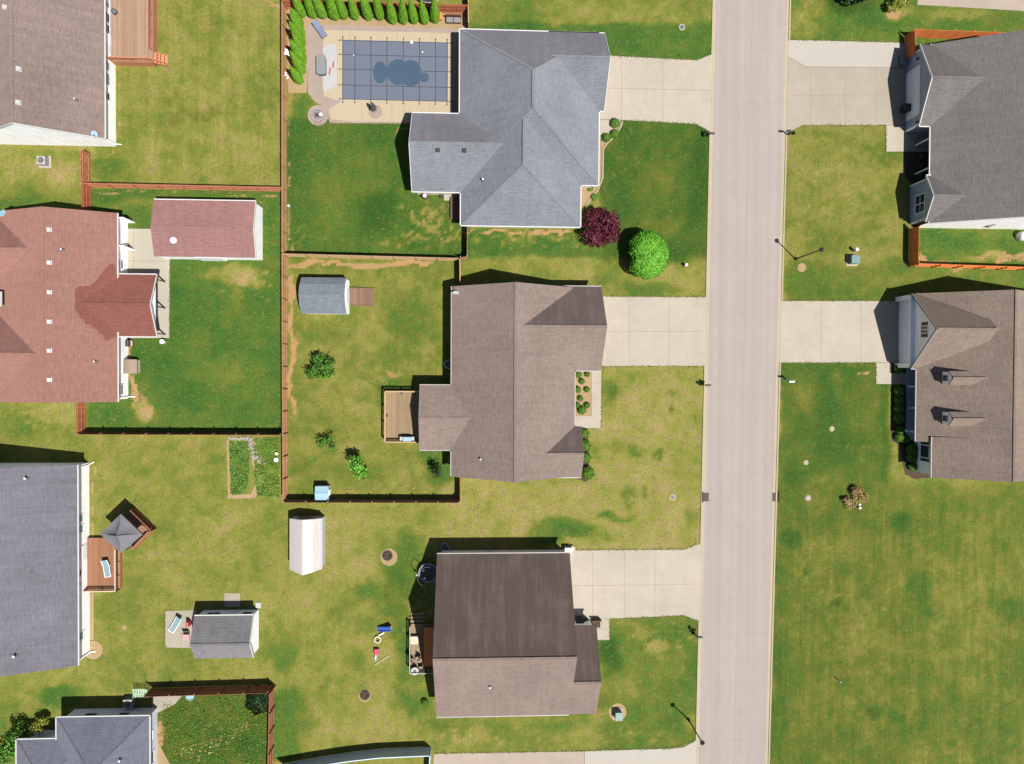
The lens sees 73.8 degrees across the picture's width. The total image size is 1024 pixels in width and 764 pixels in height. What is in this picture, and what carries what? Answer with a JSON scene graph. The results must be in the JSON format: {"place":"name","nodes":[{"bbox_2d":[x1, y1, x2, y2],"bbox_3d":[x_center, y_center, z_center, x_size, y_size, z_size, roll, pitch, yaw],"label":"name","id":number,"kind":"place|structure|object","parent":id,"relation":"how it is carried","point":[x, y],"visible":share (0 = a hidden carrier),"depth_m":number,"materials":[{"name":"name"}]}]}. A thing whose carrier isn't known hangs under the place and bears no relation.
{"place":"outdoors","nodes":[
{"label":"outdoors","id":0,"kind":"place"},
{"bbox_2d":[128,229,169,337],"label":"patio","id":1,"kind":"structure","parent":0,"point":[145,260],"depth_m":73.11,"materials":[{"name":"concrete"}]},
{"bbox_2d":[152,696,181,712],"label":"patio","id":2,"kind":"structure","parent":0,"point":[157,703],"depth_m":73.80,"materials":[{"name":"concrete"}]},
{"bbox_2d":[165,610,196,647],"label":"patio","id":3,"kind":"structure","parent":0,"point":[174,639],"depth_m":73.77,"materials":[{"name":"concrete"}]},
{"bbox_2d":[307,24,458,123],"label":"pool paving","id":4,"kind":"structure","parent":0,"point":[315,79],"depth_m":73.76,"materials":[{"name":"concrete"}]},
{"bbox_2d":[316,54,326,75],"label":"storage box","id":5,"kind":"object","parent":4,"relation":"on","point":[321,64],"visible":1,"depth_m":73.02,"materials":[{"name":"grey plastic"}]},
{"bbox_2d":[323,30,451,121],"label":"pool deck","id":6,"kind":"structure","parent":0,"point":[358,110],"depth_m":73.95,"materials":[{"name":"concrete"}]},
{"bbox_2d":[323,44,336,91],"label":"plastic sheet","id":7,"kind":"object","parent":6,"relation":"on","point":[330,80],"visible":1,"depth_m":73.68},
{"bbox_2d":[339,36,450,104],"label":"pool cover","id":8,"kind":"object","parent":6,"relation":"on","point":[403,70],"visible":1,"depth_m":73.98,"materials":[{"name":"plastic"}]},
{"bbox_2d":[0,0,1023,763],"bbox_3d":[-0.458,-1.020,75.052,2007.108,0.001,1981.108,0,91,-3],"label":"lawn","id":9,"kind":"structure","parent":0,"point":[898,604],"depth_m":74.88,"materials":[{"name":"plant"}]},
{"bbox_2d":[0,720,33,763],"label":"bush","id":10,"kind":"object","parent":9,"relation":"on","point":[10,743],"visible":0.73,"depth_m":71.48,"materials":[{"name":"green plant"}]},
{"bbox_2d":[29,714,49,734],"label":"bush","id":11,"kind":"object","parent":9,"relation":"on","point":[41,721],"visible":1,"depth_m":71.98,"materials":[{"name":"yellow plant"}]},
{"bbox_2d":[37,156,51,167],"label":"air conditioner","id":12,"kind":"object","parent":9,"relation":"on","point":[44,161],"visible":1,"depth_m":71.98,"materials":[{"name":"metal"}]},
{"bbox_2d":[0,462,95,676],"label":"house","id":13,"kind":"structure","parent":9,"relation":"on","point":[44,597],"depth_m":69.34,"materials":[{"name":"white"}]},
{"bbox_2d":[0,0,121,146],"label":"house","id":14,"kind":"structure","parent":9,"relation":"on","point":[57,76],"depth_m":67.91,"materials":[{"name":"brown"}]},
{"bbox_2d":[76,402,87,433],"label":"fence","id":15,"kind":"object","parent":9,"relation":"on","point":[81,420],"visible":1,"depth_m":72.09,"materials":[{"name":"red wood"}]},
{"bbox_2d":[0,206,165,402],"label":"house","id":16,"kind":"structure","parent":9,"relation":"on","point":[78,306],"depth_m":68.87,"materials":[{"name":"red"}]},
{"bbox_2d":[15,708,156,763],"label":"house","id":17,"kind":"structure","parent":9,"relation":"on","point":[106,736],"depth_m":70.54,"materials":[{"name":"grey"}]},
{"bbox_2d":[81,183,92,210],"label":"fence","id":18,"kind":"object","parent":9,"relation":"on","point":[86,196],"visible":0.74,"depth_m":71.66,"materials":[{"name":"red wood"}]},
{"bbox_2d":[90,590,93,639],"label":"gravel strip","id":19,"kind":"object","parent":9,"relation":"on","point":[91,615],"visible":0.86,"depth_m":73.34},
{"bbox_2d":[86,641,102,658],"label":"splash pad","id":20,"kind":"object","parent":9,"relation":"on","point":[96,646],"visible":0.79,"depth_m":73.40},
{"bbox_2d":[83,508,156,591],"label":"deck","id":21,"kind":"structure","parent":9,"relation":"on","point":[99,549],"depth_m":72.82,"materials":[{"name":"red wood"}]},
{"bbox_2d":[100,510,151,552],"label":"canopy","id":22,"kind":"object","parent":21,"relation":"on","point":[120,533],"visible":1,"depth_m":70.17,"materials":[{"name":"grey fabric"}]},
{"bbox_2d":[123,359,139,373],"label":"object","id":23,"kind":"structure","parent":9,"relation":"on","point":[131,366],"depth_m":72.11,"materials":[{"name":"beige wood"}]},
{"bbox_2d":[107,0,168,66],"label":"deck","id":24,"kind":"structure","parent":9,"relation":"on","point":[133,32],"depth_m":71.73,"materials":[{"name":"brown wood"}]},
{"bbox_2d":[76,432,281,434],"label":"fence","id":25,"kind":"object","parent":9,"relation":"on","point":[172,433],"visible":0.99,"depth_m":72.26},
{"bbox_2d":[81,183,280,192],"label":"fence","id":26,"kind":"object","parent":9,"relation":"on","point":[186,187],"visible":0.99,"depth_m":72.18,"materials":[{"name":"brown wood"}]},
{"bbox_2d":[80,149,91,182],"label":"gate","id":27,"kind":"structure","parent":26,"relation":"attached to","point":[85,166],"depth_m":71.61,"materials":[{"name":"brown wood"}]},
{"bbox_2d":[150,199,262,260],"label":"shed","id":28,"kind":"structure","parent":9,"relation":"on","point":[211,230],"depth_m":70.57,"materials":[{"name":"red"}]},
{"bbox_2d":[143,683,273,696],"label":"fence","id":29,"kind":"object","parent":9,"relation":"on","point":[212,690],"visible":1,"depth_m":72.96,"materials":[{"name":"wood"}]},
{"bbox_2d":[160,696,267,763],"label":"lawn weeds","id":30,"kind":"object","parent":9,"relation":"on","point":[217,748],"visible":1,"depth_m":74.06,"materials":[{"name":"green plant"}]},
{"bbox_2d":[190,602,260,658],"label":"shed","id":31,"kind":"structure","parent":9,"relation":"on","point":[224,633],"depth_m":71.40,"materials":[{"name":"white"}]},
{"bbox_2d":[224,593,239,606],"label":"step pad","id":32,"kind":"object","parent":9,"relation":"on","point":[231,599],"visible":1,"depth_m":73.99,"materials":[{"name":"concrete"}]},
{"bbox_2d":[226,440,261,498],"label":"garden bed border","id":33,"kind":"object","parent":9,"relation":"on","point":[253,494],"visible":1,"depth_m":73.87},
{"bbox_2d":[229,441,249,494],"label":"garden weeds","id":34,"kind":"object","parent":33,"relation":"on","point":[242,454],"visible":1,"depth_m":73.77,"materials":[{"name":"green plant"}]},
{"bbox_2d":[227,436,265,463],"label":"garden stones","id":35,"kind":"object","parent":33,"relation":"on","point":[250,441],"visible":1,"depth_m":73.76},
{"bbox_2d":[245,691,273,714],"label":"bush","id":36,"kind":"object","parent":9,"relation":"on","point":[258,702],"visible":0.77,"depth_m":73.65,"materials":[{"name":"green plant"}]},
{"bbox_2d":[253,437,279,496],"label":"garden plants","id":37,"kind":"object","parent":9,"relation":"on","point":[273,483],"visible":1,"depth_m":73.90,"materials":[{"name":"green plant"}]},
{"bbox_2d":[267,685,275,763],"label":"fence","id":38,"kind":"object","parent":9,"relation":"on","point":[271,725],"visible":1,"depth_m":73.36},
{"bbox_2d":[281,0,287,252],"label":"fence","id":39,"kind":"object","parent":9,"relation":"on","point":[283,132],"visible":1,"depth_m":72.49,"materials":[{"name":"wood"}]},
{"bbox_2d":[281,253,288,502],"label":"fence","id":40,"kind":"object","parent":9,"relation":"on","point":[284,385],"visible":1,"depth_m":72.96,"materials":[{"name":"wood"}]},
{"bbox_2d":[289,516,324,574],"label":"shed","id":41,"kind":"structure","parent":9,"relation":"on","point":[306,544],"depth_m":72.27,"materials":[{"name":"white metal"}]},
{"bbox_2d":[308,105,327,125],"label":"fire ring","id":42,"kind":"object","parent":9,"relation":"on","point":[317,114],"visible":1,"depth_m":73.65,"materials":[{"name":"stone"}]},
{"bbox_2d":[303,352,335,380],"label":"young tree","id":43,"kind":"object","parent":9,"relation":"on","point":[321,366],"visible":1,"depth_m":72.56,"materials":[{"name":"green plant"}]},
{"bbox_2d":[315,485,330,500],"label":"playhouse","id":44,"kind":"object","parent":9,"relation":"on","point":[322,492],"visible":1,"depth_m":73.00,"materials":[{"name":"blue plastic"}]},
{"bbox_2d":[298,277,373,313],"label":"shed","id":45,"kind":"structure","parent":9,"relation":"on","point":[319,295],"depth_m":71.65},
{"bbox_2d":[282,747,429,763],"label":"fence","id":46,"kind":"object","parent":9,"relation":"on","point":[374,754],"visible":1,"depth_m":74.00,"materials":[{"name":"plastic"}]},
{"bbox_2d":[346,454,367,479],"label":"young tree","id":47,"kind":"object","parent":9,"relation":"on","point":[356,465],"visible":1,"depth_m":72.34,"materials":[{"name":"green plant"}]},
{"bbox_2d":[283,253,458,261],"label":"fence","id":48,"kind":"object","parent":9,"relation":"on","point":[369,257],"visible":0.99,"depth_m":73.10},
{"bbox_2d":[283,498,459,502],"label":"fence","id":49,"kind":"object","parent":9,"relation":"on","point":[309,500],"visible":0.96,"depth_m":73.49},
{"bbox_2d":[287,9,466,92],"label":"mulch bed","id":50,"kind":"object","parent":9,"relation":"on","point":[294,87],"visible":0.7,"depth_m":73.72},
{"bbox_2d":[290,50,305,74],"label":"arborvitae","id":51,"kind":"object","parent":50,"relation":"on","point":[298,65],"visible":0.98,"depth_m":71.50,"materials":[{"name":"green plant"}]},
{"bbox_2d":[289,39,306,63],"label":"arborvitae","id":52,"kind":"object","parent":50,"relation":"on","point":[296,49],"visible":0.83,"depth_m":70.61,"materials":[{"name":"green plant"}]},
{"bbox_2d":[312,0,327,18],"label":"arborvitae","id":53,"kind":"object","parent":50,"relation":"on","point":[320,8],"visible":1,"depth_m":71.69,"materials":[{"name":"green plant"}]},
{"bbox_2d":[325,0,339,20],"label":"arborvitae","id":54,"kind":"object","parent":50,"relation":"on","point":[331,7],"visible":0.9,"depth_m":71.49,"materials":[{"name":"green plant"}]},
{"bbox_2d":[336,0,348,19],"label":"arborvitae","id":55,"kind":"object","parent":50,"relation":"on","point":[342,10],"visible":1,"depth_m":71.74,"materials":[{"name":"green plant"}]},
{"bbox_2d":[348,0,358,20],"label":"arborvitae","id":56,"kind":"object","parent":50,"relation":"on","point":[353,10],"visible":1,"depth_m":71.88,"materials":[{"name":"green plant"}]},
{"bbox_2d":[360,0,373,20],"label":"arborvitae","id":57,"kind":"object","parent":50,"relation":"on","point":[367,12],"visible":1,"depth_m":71.98,"materials":[{"name":"green plant"}]},
{"bbox_2d":[282,0,467,14],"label":"fence","id":58,"kind":"object","parent":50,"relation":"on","point":[457,8],"visible":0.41,"depth_m":72.83,"materials":[{"name":"red wood"}]},
{"bbox_2d":[373,0,384,20],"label":"arborvitae","id":59,"kind":"object","parent":50,"relation":"on","point":[379,14],"visible":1,"depth_m":71.82,"materials":[{"name":"green plant"}]},
{"bbox_2d":[386,0,397,24],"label":"arborvitae","id":60,"kind":"object","parent":50,"relation":"on","point":[392,15],"visible":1,"depth_m":71.86,"materials":[{"name":"green plant"}]},
{"bbox_2d":[398,0,407,24],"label":"arborvitae","id":61,"kind":"object","parent":50,"relation":"on","point":[403,15],"visible":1,"depth_m":71.83,"materials":[{"name":"green plant"}]},
{"bbox_2d":[408,0,418,23],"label":"arborvitae","id":62,"kind":"object","parent":50,"relation":"on","point":[413,16],"visible":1,"depth_m":72.06,"materials":[{"name":"green plant"}]},
{"bbox_2d":[419,0,428,24],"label":"arborvitae","id":63,"kind":"object","parent":50,"relation":"on","point":[423,16],"visible":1,"depth_m":72.14,"materials":[{"name":"green plant"}]},
{"bbox_2d":[430,0,439,23],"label":"arborvitae","id":64,"kind":"object","parent":50,"relation":"on","point":[434,13],"visible":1,"depth_m":72.03,"materials":[{"name":"green plant"}]},
{"bbox_2d":[380,549,397,565],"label":"fire pit","id":65,"kind":"object","parent":9,"relation":"on","point":[388,557],"visible":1,"depth_m":74.71,"materials":[{"name":"metal"}]},
{"bbox_2d":[384,391,418,442],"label":"deck","id":66,"kind":"structure","parent":9,"relation":"on","point":[402,414],"depth_m":73.98,"materials":[{"name":"wood"}]},
{"bbox_2d":[409,613,433,673],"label":"deck","id":67,"kind":"structure","parent":9,"relation":"on","point":[423,647],"depth_m":74.43,"materials":[{"name":"brown wood"}]},
{"bbox_2d":[417,562,435,586],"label":"trampoline","id":68,"kind":"object","parent":9,"relation":"on","point":[429,573],"visible":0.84,"depth_m":74.24,"materials":[{"name":"fabric"}]},
{"bbox_2d":[450,197,459,219],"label":"step platform","id":69,"kind":"structure","parent":9,"relation":"on","point":[455,208],"depth_m":74.14,"materials":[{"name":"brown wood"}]},
{"bbox_2d":[434,751,583,763],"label":"house roof","id":70,"kind":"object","parent":9,"relation":"on","point":[572,757],"visible":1,"depth_m":75.64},
{"bbox_2d":[409,28,610,228],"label":"house","id":71,"kind":"structure","parent":9,"relation":"on","point":[514,142],"depth_m":69.89,"materials":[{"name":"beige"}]},
{"bbox_2d":[418,282,606,481],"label":"house","id":72,"kind":"structure","parent":9,"relation":"on","point":[501,406],"depth_m":70.33,"materials":[{"name":"beige"}]},
{"bbox_2d":[433,550,600,717],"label":"house","id":73,"kind":"structure","parent":9,"relation":"on","point":[512,638],"depth_m":69.73,"materials":[{"name":"brown"}]},
{"bbox_2d":[163,38,901,754],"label":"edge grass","id":74,"kind":"structure","parent":9,"relation":"on","point":[633,366],"depth_m":75.84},
{"bbox_2d":[576,372,590,415],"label":"mulch bed","id":75,"kind":"object","parent":9,"relation":"on","point":[586,396],"visible":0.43,"depth_m":75.46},
{"bbox_2d":[575,367,601,427],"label":"front walk","id":76,"kind":"structure","parent":9,"relation":"on","point":[593,420],"depth_m":75.51,"materials":[{"name":"concrete"}]},
{"bbox_2d":[580,206,620,248],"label":"tree","id":77,"kind":"object","parent":9,"relation":"on","point":[601,215],"visible":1,"depth_m":73.16,"materials":[{"name":"purple plant"}]},
{"bbox_2d":[581,122,620,205],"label":"mulch bed","id":78,"kind":"object","parent":9,"relation":"on","point":[586,194],"visible":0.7,"depth_m":75.18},
{"bbox_2d":[597,619,609,639],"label":"front walk","id":79,"kind":"structure","parent":9,"relation":"on","point":[603,632],"depth_m":75.91,"materials":[{"name":"concrete"}]},
{"bbox_2d":[600,120,619,138],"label":"front walk","id":80,"kind":"structure","parent":9,"relation":"on","point":[606,126],"depth_m":75.15,"materials":[{"name":"concrete"}]},
{"bbox_2d":[628,230,669,279],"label":"tree","id":81,"kind":"object","parent":9,"relation":"on","point":[649,249],"visible":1,"depth_m":72.28,"materials":[{"name":"green plant"}]},
{"bbox_2d":[695,0,713,739],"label":"kerb","id":82,"kind":"structure","parent":9,"relation":"on","point":[704,379],"depth_m":76.01,"materials":[{"name":"concrete"}]},
{"bbox_2d":[696,0,715,763],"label":"gutter strip","id":83,"kind":"object","parent":9,"relation":"on","point":[706,365],"visible":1,"depth_m":76.05,"materials":[{"name":"concrete"}]},
{"bbox_2d":[765,0,788,763],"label":"gutter strip","id":84,"kind":"object","parent":9,"relation":"on","point":[777,380],"visible":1,"depth_m":76.43,"materials":[{"name":"concrete"}]},
{"bbox_2d":[768,0,790,763],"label":"kerb","id":85,"kind":"structure","parent":9,"relation":"on","point":[778,432],"depth_m":76.49,"materials":[{"name":"concrete"}]},
{"bbox_2d":[876,363,905,383],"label":"front walk","id":86,"kind":"structure","parent":9,"relation":"on","point":[884,375],"depth_m":77.00,"materials":[{"name":"concrete"}]},
{"bbox_2d":[886,0,908,11],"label":"bush","id":87,"kind":"object","parent":9,"relation":"on","point":[895,3],"visible":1,"depth_m":75.53,"materials":[{"name":"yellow plant"}]},
{"bbox_2d":[886,126,928,151],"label":"front walk","id":88,"kind":"structure","parent":9,"relation":"on","point":[898,138],"depth_m":76.72,"materials":[{"name":"concrete"}]},
{"bbox_2d":[903,30,915,59],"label":"fence","id":89,"kind":"object","parent":9,"relation":"on","point":[909,44],"visible":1,"depth_m":75.64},
{"bbox_2d":[891,386,929,478],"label":"mulch bed","id":90,"kind":"object","parent":9,"relation":"on","point":[912,473],"visible":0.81,"depth_m":77.21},
{"bbox_2d":[908,226,919,264],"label":"fence","id":91,"kind":"object","parent":9,"relation":"on","point":[913,243],"visible":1,"depth_m":76.03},
{"bbox_2d":[903,152,928,184],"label":"mulch bed","id":92,"kind":"object","parent":9,"relation":"on","point":[912,161],"visible":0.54,"depth_m":76.83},
{"bbox_2d":[907,28,1005,38],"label":"fence","id":93,"kind":"object","parent":9,"relation":"on","point":[940,34],"visible":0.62,"depth_m":75.71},
{"bbox_2d":[894,290,1023,481],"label":"house","id":94,"kind":"structure","parent":9,"relation":"on","point":[961,358],"depth_m":72.00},
{"bbox_2d":[898,309,909,353],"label":"garage door","id":95,"kind":"structure","parent":94,"relation":"in","point":[903,344],"depth_m":76.06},
{"bbox_2d":[905,30,1023,228],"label":"house","id":96,"kind":"structure","parent":9,"relation":"on","point":[965,98],"depth_m":72.42,"materials":[{"name":"grey"}]},
{"bbox_2d":[906,68,918,119],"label":"garage door","id":97,"kind":"structure","parent":96,"relation":"in","point":[912,80],"depth_m":75.45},
{"bbox_2d":[915,192,925,214],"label":"window","id":98,"kind":"structure","parent":96,"relation":"in","point":[919,199],"depth_m":75.04,"materials":[{"name":"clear glass"}]},
{"bbox_2d":[909,263,1023,270],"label":"fence","id":99,"kind":"object","parent":9,"relation":"on","point":[952,266],"visible":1,"depth_m":76.23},
{"bbox_2d":[570,544,700,620],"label":"driveway","id":100,"kind":"structure","parent":0,"point":[646,571],"depth_m":76.01,"materials":[{"name":"concrete"}]},
{"bbox_2d":[585,550,682,617],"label":"control joint","id":101,"kind":"object","parent":100,"relation":"on","point":[592,585],"visible":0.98,"depth_m":75.89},
{"bbox_2d":[584,741,696,763],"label":"driveway","id":102,"kind":"structure","parent":0,"point":[687,754],"depth_m":76.33,"materials":[{"name":"concrete"}]},
{"bbox_2d":[602,297,706,365],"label":"driveway","id":103,"kind":"structure","parent":0,"point":[655,348],"depth_m":75.71,"materials":[{"name":"concrete"}]},
{"bbox_2d":[600,55,711,130],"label":"driveway","id":104,"kind":"structure","parent":0,"point":[689,102],"depth_m":75.37,"materials":[{"name":"concrete"}]},
{"bbox_2d":[617,57,710,121],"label":"control joint","id":105,"kind":"object","parent":104,"relation":"on","point":[621,88],"visible":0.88,"depth_m":75.33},
{"bbox_2d":[699,0,785,763],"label":"street","id":106,"kind":"structure","parent":0,"point":[729,430],"depth_m":76.25,"materials":[{"name":"concrete"}]},
{"bbox_2d":[708,3,784,763],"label":"street joint","id":107,"kind":"object","parent":106,"relation":"on","point":[747,207],"visible":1,"depth_m":76.08,"materials":[{"name":"concrete"}]},
{"bbox_2d":[779,301,898,362],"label":"driveway","id":108,"kind":"structure","parent":0,"point":[835,331],"depth_m":76.67,"materials":[{"name":"concrete"}]},
{"bbox_2d":[786,57,906,133],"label":"driveway","id":109,"kind":"structure","parent":0,"point":[884,100],"depth_m":76.33,"materials":[{"name":"concrete"}]},
{"bbox_2d":[788,40,906,67],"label":"driveway","id":110,"kind":"structure","parent":0,"point":[809,53],"depth_m":76.27,"materials":[{"name":"concrete"}]},
{"bbox_2d":[851,483,869,502],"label":"ornamental grass","id":111,"kind":"object","parent":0,"point":[862,495],"depth_m":76.35,"materials":[{"name":"plant"}]},
{"bbox_2d":[917,0,1023,10],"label":"driveway","id":112,"kind":"structure","parent":0,"point":[1016,5],"depth_m":76.91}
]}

